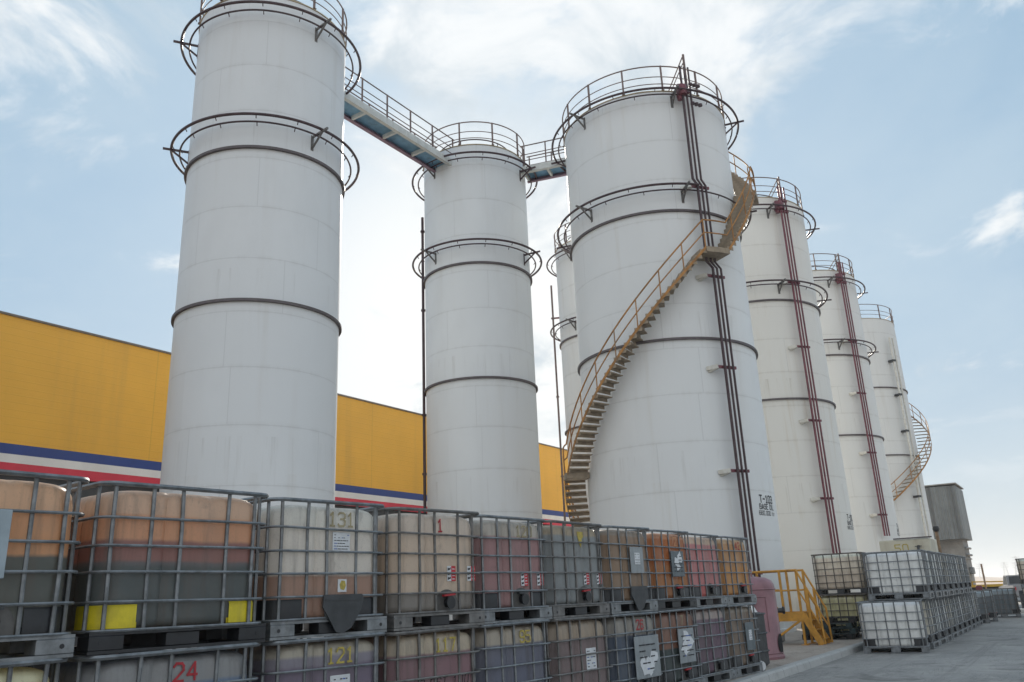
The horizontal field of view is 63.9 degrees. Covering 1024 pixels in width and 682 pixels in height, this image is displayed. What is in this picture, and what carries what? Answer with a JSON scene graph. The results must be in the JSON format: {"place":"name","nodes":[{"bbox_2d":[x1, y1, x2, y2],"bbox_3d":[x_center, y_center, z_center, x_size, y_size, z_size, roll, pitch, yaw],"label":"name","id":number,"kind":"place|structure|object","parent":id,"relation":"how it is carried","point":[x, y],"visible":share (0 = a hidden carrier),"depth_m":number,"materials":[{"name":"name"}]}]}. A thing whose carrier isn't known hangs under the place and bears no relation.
{"place":"outdoors","nodes":[
{"label":"outdoors","id":0,"kind":"place"},
{"bbox_2d":[0,311,570,655],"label":"warehouse building","id":1,"kind":"structure","parent":0,"point":[92,407],"depth_m":29.88,"materials":[{"name":"yellow metal"}]},
{"bbox_2d":[0,0,1023,576],"label":"sky","id":2,"kind":"structure","parent":0,"point":[897,125],"materials":[{"name":"blue"}]},
{"bbox_2d":[724,621,862,681],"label":"yard slab","id":3,"kind":"structure","parent":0,"point":[794,649],"depth_m":19.98,"materials":[{"name":"grey concrete"}]},
{"bbox_2d":[0,657,67,681],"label":"ibc tote","id":4,"kind":"object","parent":3,"relation":"on","point":[12,672],"visible":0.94,"depth_m":5.15,"materials":[{"name":"plastic"}]},
{"bbox_2d":[0,469,89,662],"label":"ibc tote","id":5,"kind":"object","parent":4,"relation":"on","point":[36,516],"visible":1,"depth_m":5.29,"materials":[{"name":"plastic"}]},
{"bbox_2d":[19,642,260,681],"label":"ibc tote","id":6,"kind":"object","parent":3,"relation":"on","point":[219,663],"visible":0.73,"depth_m":5.87,"materials":[{"name":"plastic"}]},
{"bbox_2d":[60,481,268,655],"bbox_3d":[-2.945,1.822,6.537,1.437,1.166,1.416,-16,-22,36],"label":"ibc tote","id":7,"kind":"object","parent":6,"relation":"on","point":[155,569],"visible":0.84,"depth_m":6.01,"materials":[{"name":"plastic"}]},
{"bbox_2d":[159,0,361,649],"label":"storage tank","id":8,"kind":"object","parent":3,"relation":"on","point":[253,380],"visible":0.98,"depth_m":24.48,"materials":[{"name":"metal"}]},
{"bbox_2d":[344,66,453,172],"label":"walkway bridge","id":9,"kind":"structure","parent":8,"relation":"attached to","point":[361,114],"depth_m":33.42,"materials":[{"name":"grey paint"}]},
{"bbox_2d":[205,632,385,681],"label":"ibc tote","id":10,"kind":"object","parent":3,"relation":"on","point":[343,658],"visible":0.65,"depth_m":7.02,"materials":[{"name":"plastic"}]},
{"bbox_2d":[222,497,386,640],"bbox_3d":[-2.125,2.159,7.719,1.454,1.166,1.322,-16,-22,36],"label":"ibc tote","id":11,"kind":"object","parent":10,"relation":"on","point":[317,566],"visible":0.66,"depth_m":7.20,"materials":[{"name":"plastic"}]},
{"bbox_2d":[327,625,479,681],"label":"ibc tote","id":12,"kind":"object","parent":3,"relation":"on","point":[445,654],"visible":0.53,"depth_m":8.03,"materials":[{"name":"plastic"}]},
{"bbox_2d":[303,507,484,630],"bbox_3d":[-1.248,2.456,8.781,1.461,1.166,1.322,-16,-22,37],"label":"ibc tote","id":13,"kind":"object","parent":12,"relation":"on","point":[425,565],"visible":0.73,"depth_m":8.25,"materials":[{"name":"plastic"}]},
{"bbox_2d":[412,121,542,619],"bbox_3d":[-1.301,1.270,35.130,6.001,21.572,5.930,-13,-21,31],"label":"storage tank","id":14,"kind":"object","parent":3,"relation":"on","point":[479,392],"visible":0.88,"depth_m":33.79,"materials":[{"name":"metal"}]},
{"bbox_2d":[410,619,551,681],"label":"ibc tote","id":15,"kind":"object","parent":3,"relation":"on","point":[512,652],"visible":0.46,"depth_m":9.10,"materials":[{"name":"plastic"}]},
{"bbox_2d":[412,514,552,623],"bbox_3d":[-0.482,2.753,9.828,1.458,1.166,1.316,-16,-22,37],"label":"ibc tote","id":16,"kind":"object","parent":15,"relation":"on","point":[509,581],"visible":0.46,"depth_m":9.36,"materials":[{"name":"plastic"}]},
{"bbox_2d":[484,615,612,681],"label":"ibc tote","id":17,"kind":"object","parent":3,"relation":"on","point":[577,650],"visible":0.53,"depth_m":10.10,"materials":[{"name":"plastic"}]},
{"bbox_2d":[523,520,609,618],"bbox_3d":[0.326,3.049,10.874,1.461,1.162,1.320,-15,-22,35],"label":"ibc tote","id":18,"kind":"object","parent":17,"relation":"on","point":[572,576],"visible":0.56,"depth_m":10.38,"materials":[{"name":"plastic"}]},
{"bbox_2d":[546,222,589,525],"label":"storage tank","id":19,"kind":"object","parent":3,"relation":"on","point":[568,345],"visible":0.24,"depth_m":44.85,"materials":[{"name":"metal"}]},
{"bbox_2d":[596,611,662,681],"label":"ibc tote","id":20,"kind":"object","parent":3,"relation":"on","point":[633,643],"visible":0.53,"depth_m":11.11,"materials":[{"name":"plastic"}]},
{"bbox_2d":[586,525,657,613],"bbox_3d":[1.150,3.345,11.932,1.454,1.167,1.318,-15,-22,35],"label":"ibc tote","id":21,"kind":"object","parent":20,"relation":"on","point":[624,564],"visible":0.46,"depth_m":11.41,"materials":[{"name":"plastic"}]},
{"bbox_2d":[609,608,705,681],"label":"ibc tote","id":22,"kind":"object","parent":3,"relation":"on","point":[676,633],"visible":0.43,"depth_m":12.19,"materials":[{"name":"plastic"}]},
{"bbox_2d":[639,529,696,609],"bbox_3d":[1.949,3.644,12.991,1.461,1.166,1.322,-15,-22,36],"label":"ibc tote","id":23,"kind":"object","parent":22,"relation":"on","point":[670,582],"visible":0.38,"depth_m":12.50,"materials":[{"name":"plastic"}]},
{"bbox_2d":[551,54,796,632],"bbox_3d":[5.916,0.078,32.195,8.489,21.500,8.219,-13,-21,31],"label":"storage tank","id":24,"kind":"object","parent":3,"relation":"on","point":[673,427],"visible":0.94,"depth_m":29.61,"materials":[{"name":"metal"}]},
{"bbox_2d":[520,137,566,182],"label":"walkway bridge","id":25,"kind":"structure","parent":24,"relation":"attached to","point":[546,170],"depth_m":37.09,"materials":[{"name":"grey paint"}]},
{"bbox_2d":[680,605,735,681],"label":"ibc tote","id":26,"kind":"object","parent":3,"relation":"on","point":[713,657],"visible":0.34,"depth_m":13.31,"materials":[{"name":"plastic"}]},
{"bbox_2d":[679,533,727,606],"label":"ibc tote","id":27,"kind":"object","parent":26,"relation":"on","point":[704,569],"visible":0.37,"depth_m":13.65,"materials":[{"name":"plastic"}]},
{"bbox_2d":[711,603,764,677],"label":"ibc tote","id":28,"kind":"object","parent":3,"relation":"on","point":[743,639],"visible":0.38,"depth_m":14.30,"materials":[{"name":"plastic"}]},
{"bbox_2d":[713,536,756,604],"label":"ibc tote","id":29,"kind":"object","parent":28,"relation":"on","point":[733,564],"visible":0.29,"depth_m":14.66,"materials":[{"name":"plastic"}]},
{"bbox_2d":[752,612,769,665],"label":"tote","id":30,"kind":"object","parent":3,"relation":"on","point":[762,637],"visible":0.23,"depth_m":15.66,"materials":[{"name":"black plastic"}]},
{"bbox_2d":[748,570,784,659],"bbox_3d":[5.171,5.882,17.728,1.282,1.820,1.220,-13,-21,31],"label":"pink tank","id":31,"kind":"object","parent":3,"relation":"on","point":[763,589],"visible":0.41,"depth_m":17.29,"materials":[{"name":"plastic"}]},
{"bbox_2d":[752,569,832,644],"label":"access platform","id":32,"kind":"structure","parent":3,"relation":"on","point":[808,618],"depth_m":21.27,"materials":[{"name":"orange paint"}]},
{"bbox_2d":[740,176,860,615],"bbox_3d":[12.835,2.911,42.256,7.961,21.572,8.095,-13,-21,31],"label":"storage tank","id":33,"kind":"object","parent":3,"relation":"on","point":[814,514],"visible":0.45,"depth_m":39.06,"materials":[{"name":"metal"}]},
{"bbox_2d":[802,632,859,639],"bbox_3d":[8.953,8.272,23.048,1.342,0.140,1.080,-13,-20,29],"label":"loose pallet","id":34,"kind":"object","parent":3,"relation":"on","point":[852,636],"visible":0.47,"depth_m":22.83,"materials":[{"name":"black plastic"}]},
{"bbox_2d":[805,626,861,633],"bbox_3d":[9.029,8.127,23.071,1.342,0.140,1.080,-12,-20,28],"label":"loose pallet","id":35,"kind":"object","parent":34,"relation":"on","point":[857,629],"visible":0.6,"depth_m":22.65,"materials":[{"name":"black plastic"}]},
{"bbox_2d":[801,621,856,628],"bbox_3d":[8.931,7.996,23.114,1.342,0.140,1.080,-12,-20,27],"label":"loose pallet","id":36,"kind":"object","parent":35,"relation":"on","point":[848,625],"visible":0.47,"depth_m":22.67,"materials":[{"name":"black plastic"}]},
{"bbox_2d":[804,616,858,623],"bbox_3d":[8.995,7.849,23.130,1.342,0.140,1.080,-11,-19,26],"label":"loose pallet","id":37,"kind":"object","parent":36,"relation":"on","point":[851,619],"visible":0.62,"depth_m":22.70,"materials":[{"name":"black plastic"}]},
{"bbox_2d":[816,593,868,635],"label":"ibc tote","id":38,"kind":"object","parent":3,"relation":"on","point":[840,604],"visible":0.4,"depth_m":23.87,"materials":[{"name":"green plastic"}]},
{"bbox_2d":[811,552,869,594],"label":"ibc tote","id":39,"kind":"object","parent":38,"relation":"on","point":[842,573],"visible":0.88,"depth_m":24.15,"materials":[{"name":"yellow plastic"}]},
{"bbox_2d":[809,253,900,552],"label":"storage tank","id":40,"kind":"object","parent":3,"relation":"on","point":[871,500],"visible":0.4,"depth_m":49.41,"materials":[{"name":"metal"}]},
{"bbox_2d":[859,304,933,538],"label":"storage tank","id":41,"kind":"object","parent":3,"relation":"on","point":[903,458],"visible":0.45,"depth_m":59.80,"materials":[{"name":"metal"}]},
{"bbox_2d":[879,536,938,551],"bbox_3d":[16.138,9.488,32.812,1.950,3.105,2.450,-13,-21,31],"label":"rectangular tank","id":42,"kind":"object","parent":3,"relation":"on","point":[926,543],"visible":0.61,"depth_m":32.43,"materials":[{"name":"beige metal"}]},
{"bbox_2d":[975,585,982,589],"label":"fire point","id":43,"kind":"structure","parent":3,"relation":"on","point":[979,587],"depth_m":58.95,"materials":[{"name":"red metal"}]},
{"bbox_2d":[971,581,1002,589],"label":"guardrail","id":44,"kind":"object","parent":3,"relation":"on","point":[991,586],"visible":0.07,"depth_m":71.82,"materials":[{"name":"yellow metal"}]},
{"bbox_2d":[773,596,1023,681],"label":"road","id":45,"kind":"structure","parent":0,"point":[993,651],"depth_m":16.52,"materials":[{"name":"grey concrete"}]},
{"bbox_2d":[730,596,1018,681],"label":"kerb","id":46,"kind":"structure","parent":45,"relation":"on","point":[778,673],"depth_m":16.08,"materials":[{"name":"grey concrete"}]},
{"bbox_2d":[856,599,930,653],"bbox_3d":[9.164,6.838,19.715,1.461,1.162,1.220,-11,-19,25],"label":"ibc tote","id":47,"kind":"object","parent":45,"relation":"on","point":[896,626],"visible":1,"depth_m":19.25,"materials":[{"name":"white plastic"}]},
{"bbox_2d":[861,549,934,600],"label":"ibc tote","id":48,"kind":"object","parent":47,"relation":"on","point":[901,575],"visible":1,"depth_m":20.43,"materials":[{"name":"white plastic"}]},
{"bbox_2d":[868,598,939,649],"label":"ibc tote","id":49,"kind":"object","parent":45,"relation":"on","point":[929,616],"visible":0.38,"depth_m":20.17,"materials":[{"name":"white plastic"}]},
{"bbox_2d":[882,551,941,598],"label":"ibc tote","id":50,"kind":"object","parent":49,"relation":"on","point":[931,561],"visible":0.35,"depth_m":21.44,"materials":[{"name":"white plastic"}]},
{"bbox_2d":[932,526,941,552],"bbox_3d":[16.926,9.037,32.177,0.260,3.520,0.260,-13,-21,31],"label":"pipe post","id":51,"kind":"object","parent":45,"relation":"on","point":[935,529],"visible":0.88,"depth_m":32.54,"materials":[{"name":"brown metal"}]},
{"bbox_2d":[928,597,946,645],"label":"ibc tote","id":52,"kind":"object","parent":45,"relation":"on","point":[937,614],"visible":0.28,"depth_m":21.30,"materials":[{"name":"white plastic"}]},
{"bbox_2d":[892,552,947,596],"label":"ibc tote","id":53,"kind":"object","parent":52,"relation":"on","point":[940,574],"visible":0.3,"depth_m":22.44,"materials":[{"name":"white plastic"}]},
{"bbox_2d":[940,553,953,595],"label":"ibc tote","id":54,"kind":"object","parent":52,"relation":"on","point":[944,564],"visible":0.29,"depth_m":23.48,"materials":[{"name":"white plastic"}]},
{"bbox_2d":[938,596,952,642],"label":"ibc tote","id":55,"kind":"object","parent":45,"relation":"on","point":[945,619],"visible":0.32,"depth_m":22.30,"materials":[{"name":"white plastic"}]},
{"bbox_2d":[944,595,957,639],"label":"ibc tote","id":56,"kind":"object","parent":45,"relation":"on","point":[952,625],"visible":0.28,"depth_m":23.31,"materials":[{"name":"white plastic"}]},
{"bbox_2d":[950,595,963,636],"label":"ibc tote","id":57,"kind":"object","parent":45,"relation":"on","point":[955,609],"visible":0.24,"depth_m":24.33,"materials":[{"name":"white plastic"}]},
{"bbox_2d":[946,554,958,594],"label":"ibc tote","id":58,"kind":"object","parent":57,"relation":"on","point":[952,574],"visible":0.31,"depth_m":24.50,"materials":[{"name":"white plastic"}]},
{"bbox_2d":[953,594,967,633],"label":"ibc tote","id":59,"kind":"object","parent":45,"relation":"on","point":[961,614],"visible":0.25,"depth_m":25.35,"materials":[{"name":"white plastic"}]},
{"bbox_2d":[951,554,963,593],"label":"ibc tote","id":60,"kind":"object","parent":59,"relation":"on","point":[957,576],"visible":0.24,"depth_m":25.49,"materials":[{"name":"white plastic"}]},
{"bbox_2d":[960,593,971,631],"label":"ibc tote","id":61,"kind":"object","parent":45,"relation":"on","point":[966,616],"visible":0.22,"depth_m":26.34,"materials":[{"name":"white plastic"}]},
{"bbox_2d":[954,556,967,592],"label":"ibc tote","id":62,"kind":"object","parent":61,"relation":"on","point":[962,576],"visible":0.21,"depth_m":26.50,"materials":[{"name":"white plastic"}]},
{"bbox_2d":[964,592,975,629],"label":"ibc tote","id":63,"kind":"object","parent":45,"relation":"on","point":[969,608],"visible":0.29,"depth_m":27.35,"materials":[{"name":"white plastic"}]},
{"bbox_2d":[961,556,971,592],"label":"ibc tote","id":64,"kind":"object","parent":63,"relation":"on","point":[965,570],"visible":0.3,"depth_m":27.52,"materials":[{"name":"white plastic"}]},
{"bbox_2d":[969,592,979,627],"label":"ibc tote","id":65,"kind":"object","parent":45,"relation":"on","point":[975,616],"visible":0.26,"depth_m":28.34,"materials":[{"name":"white plastic"}]},
{"bbox_2d":[972,591,982,625],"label":"ibc tote","id":66,"kind":"object","parent":45,"relation":"on","point":[977,608],"visible":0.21,"depth_m":29.36,"materials":[{"name":"white plastic"}]},
{"bbox_2d":[976,590,990,622],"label":"ibc tote","id":67,"kind":"object","parent":45,"relation":"on","point":[983,607],"visible":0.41,"depth_m":30.63,"materials":[{"name":"plastic"}]},
{"bbox_2d":[980,564,986,588],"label":"mast","id":68,"kind":"object","parent":45,"relation":"on","point":[983,576],"visible":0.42,"depth_m":48.94,"materials":[{"name":"brown metal"}]},
{"bbox_2d":[972,590,997,621],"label":"ibc tote","id":69,"kind":"object","parent":45,"relation":"on","point":[991,608],"visible":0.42,"depth_m":31.75,"materials":[{"name":"plastic"}]},
{"bbox_2d":[983,588,1020,617],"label":"ibc tote","id":70,"kind":"object","parent":45,"relation":"on","point":[1006,602],"visible":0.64,"depth_m":34.28,"materials":[{"name":"plastic"}]},
{"bbox_2d":[999,575,1021,595],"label":"parked pickup","id":71,"kind":"object","parent":45,"relation":"on","point":[1011,581],"visible":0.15,"depth_m":57.63,"materials":[{"name":"grey paint"}]},
{"bbox_2d":[924,482,975,584],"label":"hopper building","id":72,"kind":"structure","parent":0,"point":[947,510],"depth_m":74.27,"materials":[{"name":"grey metal"}]},
{"bbox_2d":[975,577,1002,580],"bbox_3d":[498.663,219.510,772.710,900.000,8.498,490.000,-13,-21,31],"label":"hills","id":73,"kind":"structure","parent":0,"point":[990,579],"depth_m":700.13,"materials":[{"name":"white"}]},
{"bbox_2d":[976,582,1002,584],"bbox_3d":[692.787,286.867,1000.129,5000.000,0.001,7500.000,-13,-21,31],"label":"desert","id":74,"kind":"structure","parent":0,"point":[979,583],"depth_m":339.52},
{"bbox_2d":[1018,591,1023,608],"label":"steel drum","id":75,"kind":"object","parent":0,"point":[1021,597],"visible":0.93,"depth_m":43.00,"materials":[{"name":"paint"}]},
{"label":"ibc tote","id":76,"kind":"object","parent":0,"visible":0},
{"bbox_2d":[1015,558,1023,587],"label":"ibc tote","id":77,"kind":"object","parent":76,"relation":"on","point":[1020,565],"visible":1,"depth_m":33.98,"materials":[{"name":"white plastic"}]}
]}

